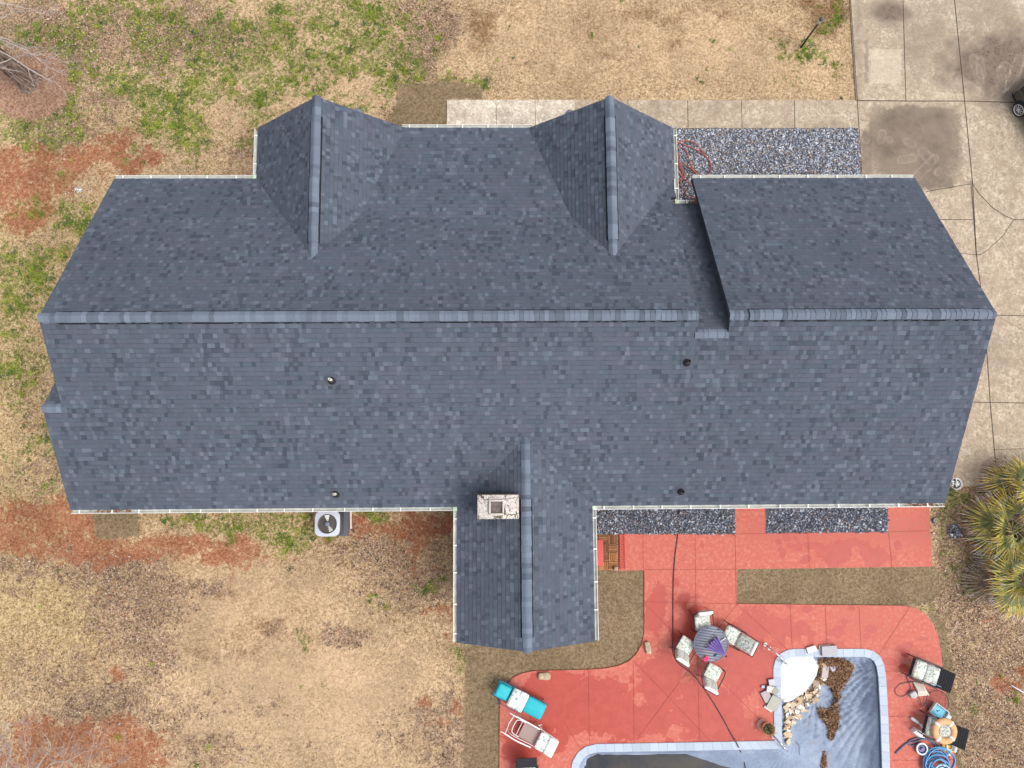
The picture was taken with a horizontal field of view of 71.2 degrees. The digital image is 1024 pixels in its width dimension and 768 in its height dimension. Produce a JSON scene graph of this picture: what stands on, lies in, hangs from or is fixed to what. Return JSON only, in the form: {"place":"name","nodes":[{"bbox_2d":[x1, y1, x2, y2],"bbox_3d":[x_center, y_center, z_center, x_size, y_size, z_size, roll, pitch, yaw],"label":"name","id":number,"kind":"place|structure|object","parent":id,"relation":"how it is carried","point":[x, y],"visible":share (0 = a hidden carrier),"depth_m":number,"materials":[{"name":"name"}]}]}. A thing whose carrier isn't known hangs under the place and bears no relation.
{"place":"outdoors","nodes":[
{"label":"outdoors","id":0,"kind":"place"},
{"bbox_2d":[0,0,1023,767],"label":"ground","id":1,"kind":"structure","parent":0,"point":[52,522],"depth_m":25.50,"materials":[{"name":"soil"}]},
{"bbox_2d":[0,1,80,100],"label":"bare tree","id":2,"kind":"object","parent":1,"relation":"on","point":[25,79],"visible":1,"depth_m":25.66,"materials":[{"name":"grey plant"}]},
{"bbox_2d":[0,706,132,767],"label":"bare sapling","id":3,"kind":"object","parent":1,"relation":"on","point":[36,755],"visible":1,"depth_m":22.43,"materials":[{"name":"plant"}]},
{"bbox_2d":[315,512,348,535],"bbox_3d":[-6.317,4.867,25.057,1.020,0.930,0.980,0,84,-1],"label":"air conditioner","id":4,"kind":"object","parent":1,"relation":"on","point":[331,523],"visible":0.76,"depth_m":24.70,"materials":[{"name":"metal"}]},
{"bbox_2d":[0,0,1020,766],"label":"green grass","id":5,"kind":"structure","parent":1,"relation":"on","point":[184,140],"depth_m":27.26,"materials":[{"name":"green plant"}]},
{"bbox_2d":[447,100,574,125],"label":"walkway","id":6,"kind":"structure","parent":1,"relation":"on","point":[485,112],"depth_m":27.31,"materials":[{"name":"concrete"}]},
{"bbox_2d":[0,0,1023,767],"bbox_3d":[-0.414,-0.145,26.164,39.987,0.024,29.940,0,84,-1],"label":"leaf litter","id":7,"kind":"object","parent":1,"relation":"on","point":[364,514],"visible":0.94,"depth_m":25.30,"materials":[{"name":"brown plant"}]},
{"bbox_2d":[37,95,996,653],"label":"brick house","id":8,"kind":"structure","parent":1,"relation":"on","point":[523,353],"depth_m":21.37,"materials":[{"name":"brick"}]},
{"bbox_2d":[597,535,617,569],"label":"wooden deck","id":9,"kind":"structure","parent":1,"relation":"on","point":[607,548],"depth_m":25.50,"materials":[{"name":"brown wood"}]},
{"bbox_2d":[597,540,602,565],"bbox_3d":[3.001,6.014,25.461,0.499,0.030,0.899,0,84,-1],"label":"door mat","id":10,"kind":"object","parent":9,"relation":"on","point":[599,552],"depth_m":25.45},
{"bbox_2d":[575,100,857,128],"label":"walkway","id":11,"kind":"structure","parent":1,"relation":"on","point":[768,114],"depth_m":27.45,"materials":[{"name":"concrete"}]},
{"bbox_2d":[571,649,889,767],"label":"swimming pool","id":12,"kind":"structure","parent":1,"relation":"in","point":[794,677],"depth_m":25.04,"materials":[{"name":"concrete"}]},
{"bbox_2d":[579,657,879,767],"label":"pool cover","id":13,"kind":"object","parent":12,"relation":"in","point":[855,744],"visible":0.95,"depth_m":25.39,"materials":[{"name":"plastic"}]},
{"bbox_2d":[584,754,728,767],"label":"rain water","id":14,"kind":"structure","parent":13,"relation":"on","point":[647,761],"depth_m":25.22,"materials":[{"name":"grey liquid"}]},
{"bbox_2d":[783,674,819,738],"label":"stones","id":15,"kind":"object","parent":13,"relation":"on","point":[804,700],"visible":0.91,"depth_m":25.61,"materials":[{"name":"stone"}]},
{"bbox_2d":[813,657,855,767],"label":"leaf debris","id":16,"kind":"object","parent":13,"relation":"on","point":[835,680],"visible":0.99,"depth_m":25.51,"materials":[{"name":"brown plant"}]},
{"bbox_2d":[820,666,828,677],"bbox_3d":[11.118,10.199,25.399,0.250,0.080,0.490,8,89,-9],"label":"stone slab","id":17,"kind":"object","parent":16,"relation":"on","point":[823,674],"depth_m":25.36,"materials":[{"name":"grey stone"}]},
{"label":"broken stone","id":18,"kind":"object","parent":13,"relation":"on","visible":0},
{"bbox_2d":[782,732,789,737],"bbox_3d":[9.556,12.220,24.905,0.270,0.060,0.210,14,70,-3],"label":"broken stone","id":19,"kind":"object","parent":18,"relation":"on","point":[786,734],"visible":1,"depth_m":24.88,"materials":[{"name":"beige stone"}]},
{"bbox_2d":[768,678,774,685],"bbox_3d":[9.098,10.449,25.034,0.229,0.070,0.232,-6,84,-2],"label":"stone slab","id":20,"kind":"object","parent":12,"relation":"on","point":[771,682],"depth_m":25.00,"materials":[{"name":"grey stone"}]},
{"bbox_2d":[766,694,781,711],"bbox_3d":[9.143,11.145,24.952,0.416,0.080,0.511,28,84,2],"label":"stone slab","id":21,"kind":"object","parent":12,"relation":"on","point":[773,703],"depth_m":24.91,"materials":[{"name":"grey stone"}]},
{"bbox_2d":[763,642,787,664],"bbox_3d":[9.309,9.508,25.104,1.120,1.075,0.138,41,85,4],"label":"pool handrail","id":22,"kind":"object","parent":12,"relation":"attached to","point":[770,648],"visible":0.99,"depth_m":24.75,"materials":[{"name":"silver metal"}]},
{"bbox_2d":[772,735,788,751],"bbox_3d":[9.245,12.435,24.774,0.146,1.074,0.900,-38,86,-5],"label":"pool handrail","id":23,"kind":"object","parent":12,"relation":"attached to","point":[778,741],"visible":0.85,"depth_m":24.32,"materials":[{"name":"silver metal"}]},
{"bbox_2d":[806,645,816,652],"bbox_3d":[10.557,9.345,25.185,0.357,0.060,0.212,-15,84,-2],"label":"stone slab","id":24,"kind":"object","parent":12,"relation":"on","point":[811,649],"depth_m":25.16,"materials":[{"name":"white stone"}]},
{"bbox_2d":[821,645,837,655],"bbox_3d":[11.168,9.385,25.170,0.566,0.100,0.359,-1,84,-1],"label":"stone slab","id":25,"kind":"object","parent":12,"relation":"on","point":[828,650],"depth_m":25.12,"materials":[{"name":"grey stone"}]},
{"bbox_2d":[596,507,887,533],"bbox_3d":[8.290,4.654,25.806,10.631,0.126,1.479,0,84,-1],"label":"gravel bedding","id":26,"kind":"object","parent":1,"relation":"on","point":[733,510],"visible":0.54,"depth_m":25.71,"materials":[{"name":"grey gravel"}]},
{"bbox_2d":[596,508,735,535],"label":"gravel","id":27,"kind":"structure","parent":26,"relation":"on","point":[680,520],"depth_m":25.64,"materials":[{"name":"grey gravel"}]},
{"bbox_2d":[765,507,889,533],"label":"gravel","id":28,"kind":"structure","parent":26,"relation":"on","point":[781,526],"depth_m":25.73,"materials":[{"name":"grey gravel"}]},
{"bbox_2d":[671,127,861,202],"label":"gravel","id":29,"kind":"structure","parent":1,"relation":"on","point":[799,155],"depth_m":27.26,"materials":[{"name":"grey gravel"}]},
{"bbox_2d":[677,140,711,198],"bbox_3d":[6.755,-8.123,27.079,1.663,0.033,2.324,0,84,-1],"label":"garden hose","id":30,"kind":"object","parent":29,"relation":"on","point":[681,179],"visible":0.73,"depth_m":27.09,"materials":[{"name":"red rubber"}]},
{"bbox_2d":[800,17,823,47],"bbox_3d":[11.283,-13.239,26.906,0.200,1.880,0.173,0,84,-1],"label":"lamp post","id":31,"kind":"object","parent":1,"relation":"on","point":[821,19],"visible":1,"depth_m":26.68,"materials":[{"name":"black metal"}]},
{"bbox_2d":[960,483,1023,563],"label":"palm tree","id":32,"kind":"object","parent":1,"relation":"on","point":[991,523],"visible":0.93,"depth_m":24.92,"materials":[{"name":"green plant"}]},
{"bbox_2d":[960,535,1023,622],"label":"palm tree","id":33,"kind":"object","parent":1,"relation":"on","point":[1002,573],"visible":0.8,"depth_m":24.73,"materials":[{"name":"green plant"}]},
{"bbox_2d":[975,450,1023,525],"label":"palm tree","id":34,"kind":"object","parent":1,"relation":"on","point":[1005,473],"visible":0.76,"depth_m":25.27,"materials":[{"name":"green plant"}]},
{"bbox_2d":[515,757,537,767],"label":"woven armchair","id":35,"kind":"object","parent":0,"point":[526,762],"visible":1,"depth_m":23.93,"materials":[{"name":"black wicker"}]},
{"bbox_2d":[499,507,956,767],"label":"patio","id":36,"kind":"structure","parent":0,"point":[607,709],"depth_m":25.27,"materials":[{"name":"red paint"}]},
{"bbox_2d":[491,679,548,720],"bbox_3d":[0.258,10.846,24.602,1.933,0.632,0.733,28,84,2],"label":"sun lounger","id":37,"kind":"object","parent":36,"relation":"on","point":[518,699],"visible":1,"depth_m":24.44,"materials":[{"name":"teal fabric"}]},
{"bbox_2d":[501,711,558,757],"bbox_3d":[0.638,11.895,24.456,1.916,0.706,0.852,28,84,2],"label":"reclining chair","id":38,"kind":"object","parent":36,"relation":"on","point":[546,743],"visible":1,"depth_m":24.22,"materials":[{"name":"beige plastic"}]},
{"bbox_2d":[538,672,550,679],"bbox_3d":[1.129,10.189,24.938,0.460,0.195,0.257,0,84,-1],"label":"rock","id":39,"kind":"object","parent":36,"relation":"on","point":[544,675],"visible":1,"depth_m":24.86,"materials":[{"name":"beige stone"}]},
{"bbox_2d":[619,534,625,568],"bbox_3d":[3.948,5.989,25.498,0.195,0.040,1.217,0,84,-1],"label":"slatted board","id":40,"kind":"object","parent":36,"relation":"on","point":[624,555],"visible":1,"depth_m":25.48,"materials":[{"name":"red wood"}]},
{"bbox_2d":[644,641,651,653],"bbox_3d":[4.771,9.258,25.098,0.209,0.196,0.450,-12,84,-2],"label":"rock","id":41,"kind":"object","parent":36,"relation":"on","point":[647,647],"visible":1,"depth_m":25.02,"materials":[{"name":"beige stone"}]},
{"bbox_2d":[670,630,697,667],"bbox_3d":[5.932,9.146,24.628,0.698,1.120,0.827,33,84,3],"label":"patio chair","id":42,"kind":"object","parent":36,"relation":"on","point":[684,646],"visible":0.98,"depth_m":24.67,"materials":[{"name":"white fabric"}]},
{"bbox_2d":[688,608,714,632],"bbox_3d":[6.608,8.165,24.748,0.698,1.120,0.827,-6,84,-2],"label":"patio chair","id":43,"kind":"object","parent":36,"relation":"on","point":[701,619],"visible":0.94,"depth_m":24.77,"materials":[{"name":"white fabric"}]},
{"bbox_2d":[672,509,745,767],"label":"long cable","id":44,"kind":"object","parent":36,"relation":"on","point":[673,637],"visible":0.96,"depth_m":25.18,"materials":[{"name":"black rubber"}]},
{"bbox_2d":[695,662,725,695],"bbox_3d":[6.853,10.055,24.540,0.698,1.120,0.827,29,84,2],"label":"patio chair","id":45,"kind":"object","parent":36,"relation":"on","point":[710,674],"visible":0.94,"depth_m":24.58,"materials":[{"name":"white fabric"}]},
{"bbox_2d":[694,626,727,661],"bbox_3d":[6.827,8.957,24.875,1.208,0.713,1.208,8,84,0],"label":"patio table","id":46,"kind":"object","parent":36,"relation":"on","point":[711,631],"visible":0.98,"depth_m":24.54,"materials":[{"name":"grey metal"}]},
{"bbox_2d":[707,636,726,656],"bbox_3d":[7.076,8.906,24.416,0.825,0.170,0.607,23,84,2],"label":"folded umbrella","id":47,"kind":"object","parent":46,"relation":"on","point":[716,646],"visible":1,"depth_m":24.40,"materials":[{"name":"purple fabric"}]},
{"bbox_2d":[723,620,758,656],"bbox_3d":[7.837,8.839,24.762,1.087,0.979,0.698,29,84,2],"label":"patio chair","id":48,"kind":"object","parent":36,"relation":"on","point":[740,640],"visible":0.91,"depth_m":24.60,"materials":[{"name":"white fabric"}]},
{"bbox_2d":[757,719,765,729],"bbox_3d":[8.727,11.871,24.925,0.360,0.035,0.360,0,84,-1],"label":"saucer","id":49,"kind":"object","parent":36,"relation":"on","point":[760,721],"visible":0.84,"depth_m":24.93,"materials":[{"name":"pink ceramic"}]},
{"bbox_2d":[761,721,778,735],"bbox_3d":[8.839,11.871,24.684,0.649,0.511,0.589,0,84,-1],"label":"flower pot","id":50,"kind":"object","parent":49,"relation":"on","point":[768,728],"visible":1,"depth_m":24.63,"materials":[{"name":"ceramic"}]},
{"bbox_2d":[760,690,770,702],"bbox_3d":[8.898,10.928,25.008,0.297,0.070,0.399,-23,84,-3],"label":"stone slab","id":51,"kind":"object","parent":36,"relation":"on","point":[766,696],"depth_m":24.98,"materials":[{"name":"grey stone"}]},
{"bbox_2d":[766,685,775,692],"bbox_3d":[9.058,10.666,24.969,0.346,0.070,0.231,11,84,0],"label":"stone slab","id":52,"kind":"object","parent":51,"relation":"on","point":[769,688],"depth_m":24.94,"materials":[{"name":"grey stone"}]},
{"bbox_2d":[772,686,778,695],"bbox_3d":[9.188,10.721,24.945,0.211,0.050,0.234,38,84,3],"label":"stone slab","id":53,"kind":"object","parent":52,"relation":"on","point":[775,690],"depth_m":24.92,"materials":[{"name":"grey stone"}]},
{"bbox_2d":[895,676,928,696],"bbox_3d":[14.093,10.596,25.138,1.294,0.019,0.773,0,84,-1],"label":"electric cord","id":54,"kind":"object","parent":36,"relation":"on","point":[910,687],"visible":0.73,"depth_m":25.12,"materials":[{"name":"black rubber"}]},
{"bbox_2d":[908,690,917,698],"bbox_3d":[14.060,10.894,25.049,0.240,0.140,0.230,-29,85,-4],"label":"plastic box","id":55,"kind":"object","parent":36,"relation":"on","point":[913,694],"visible":1,"depth_m":24.99,"materials":[{"name":"white plastic"}]},
{"bbox_2d":[910,716,920,723],"bbox_3d":[14.107,11.772,24.976,0.385,0.110,0.107,35,84,3],"label":"bottle","id":56,"kind":"object","parent":36,"relation":"on","point":[914,720],"visible":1,"depth_m":24.94,"materials":[{"name":"white plastic"}]},
{"bbox_2d":[895,737,938,753],"bbox_3d":[14.110,12.593,24.904,1.571,0.047,0.562,0,84,-1],"label":"vacuum hose","id":57,"kind":"object","parent":36,"relation":"on","point":[908,742],"visible":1,"depth_m":24.90,"materials":[{"name":"plastic"}]},
{"bbox_2d":[910,727,924,737],"bbox_3d":[14.184,12.178,24.896,0.523,0.180,0.260,42,85,4],"label":"plastic jug","id":58,"kind":"object","parent":36,"relation":"on","point":[913,730],"visible":0.85,"depth_m":24.84,"materials":[{"name":"white plastic"}]},
{"bbox_2d":[915,742,927,754],"bbox_3d":[14.228,12.668,24.842,0.420,0.180,0.420,0,84,-1],"label":"floating dispenser","id":59,"kind":"object","parent":36,"relation":"on","point":[921,748],"visible":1,"depth_m":24.80,"materials":[{"name":"white plastic"}]},
{"bbox_2d":[901,654,955,692],"bbox_3d":[14.416,10.021,24.774,1.283,0.893,0.775,22,84,2],"label":"sun lounger","id":60,"kind":"object","parent":36,"relation":"on","point":[929,674],"visible":1,"depth_m":24.59,"materials":[{"name":"white fabric"}]},
{"bbox_2d":[918,690,948,709],"bbox_3d":[14.627,11.152,25.054,1.366,0.065,0.824,0,84,-1],"label":"net hoop","id":61,"kind":"object","parent":36,"relation":"on","point":[947,703],"visible":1,"depth_m":25.06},
{"bbox_2d":[928,702,951,718],"bbox_3d":[14.938,11.468,24.806,0.725,0.300,0.430,37,84,3],"label":"storage tray","id":62,"kind":"object","parent":61,"relation":"on","point":[936,709],"visible":0.76,"depth_m":24.91,"materials":[{"name":"plastic"}]},
{"bbox_2d":[923,746,955,767],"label":"pool hose","id":63,"kind":"object","parent":36,"relation":"on","point":[927,760],"visible":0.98,"depth_m":24.72,"materials":[{"name":"blue plastic"}]},
{"bbox_2d":[935,764,949,767],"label":"pool hose","id":64,"kind":"object","parent":63,"relation":"on","point":[938,765],"visible":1,"depth_m":24.52,"materials":[{"name":"plastic"}]},
{"bbox_2d":[917,710,969,749],"bbox_3d":[14.754,11.883,24.570,1.283,0.893,0.775,18,84,1],"label":"woven armchair","id":65,"kind":"object","parent":36,"relation":"on","point":[960,741],"visible":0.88,"depth_m":24.37,"materials":[{"name":"black wicker"}]},
{"bbox_2d":[932,718,956,744],"bbox_3d":[14.728,11.819,24.336,0.874,0.159,0.874,-20,84,-3],"label":"life ring","id":66,"kind":"object","parent":65,"relation":"on","point":[951,725],"visible":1,"depth_m":24.28,"materials":[{"name":"orange plastic"}]},
{"bbox_2d":[942,744,956,752],"bbox_3d":[15.225,12.602,24.839,0.500,0.230,0.496,-23,84,-3],"label":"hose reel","id":67,"kind":"object","parent":36,"relation":"on","point":[952,748],"visible":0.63,"depth_m":24.85,"materials":[{"name":"plastic"}]},
{"bbox_2d":[496,0,1023,485],"bbox_3d":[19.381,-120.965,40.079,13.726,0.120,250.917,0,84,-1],"label":"driveway","id":68,"kind":"structure","parent":0,"point":[919,132],"depth_m":27.46,"materials":[{"name":"concrete"}]},
{"bbox_2d":[950,478,962,489],"bbox_3d":[16.019,3.607,25.861,0.430,0.240,0.427,0,84,-1],"label":"white pot","id":69,"kind":"object","parent":68,"relation":"on","point":[956,484],"visible":1,"depth_m":25.78,"materials":[{"name":"ceramic"}]},
{"bbox_2d":[1012,84,1023,116],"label":"parked car","id":70,"kind":"object","parent":68,"relation":"on","point":[1018,105],"visible":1,"depth_m":27.20,"materials":[{"name":"black paint"}]},
{"bbox_2d":[913,682,928,695],"bbox_3d":[14.381,10.698,25.025,0.369,0.220,0.604,-17,84,-3],"label":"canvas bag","id":71,"kind":"object","parent":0,"point":[921,690],"visible":1,"depth_m":25.03,"materials":[{"name":"beige fabric"}]},
{"bbox_2d":[947,523,962,539],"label":"gravel","id":72,"kind":"structure","parent":0,"point":[954,533],"depth_m":25.79,"materials":[{"name":"grey gravel"}]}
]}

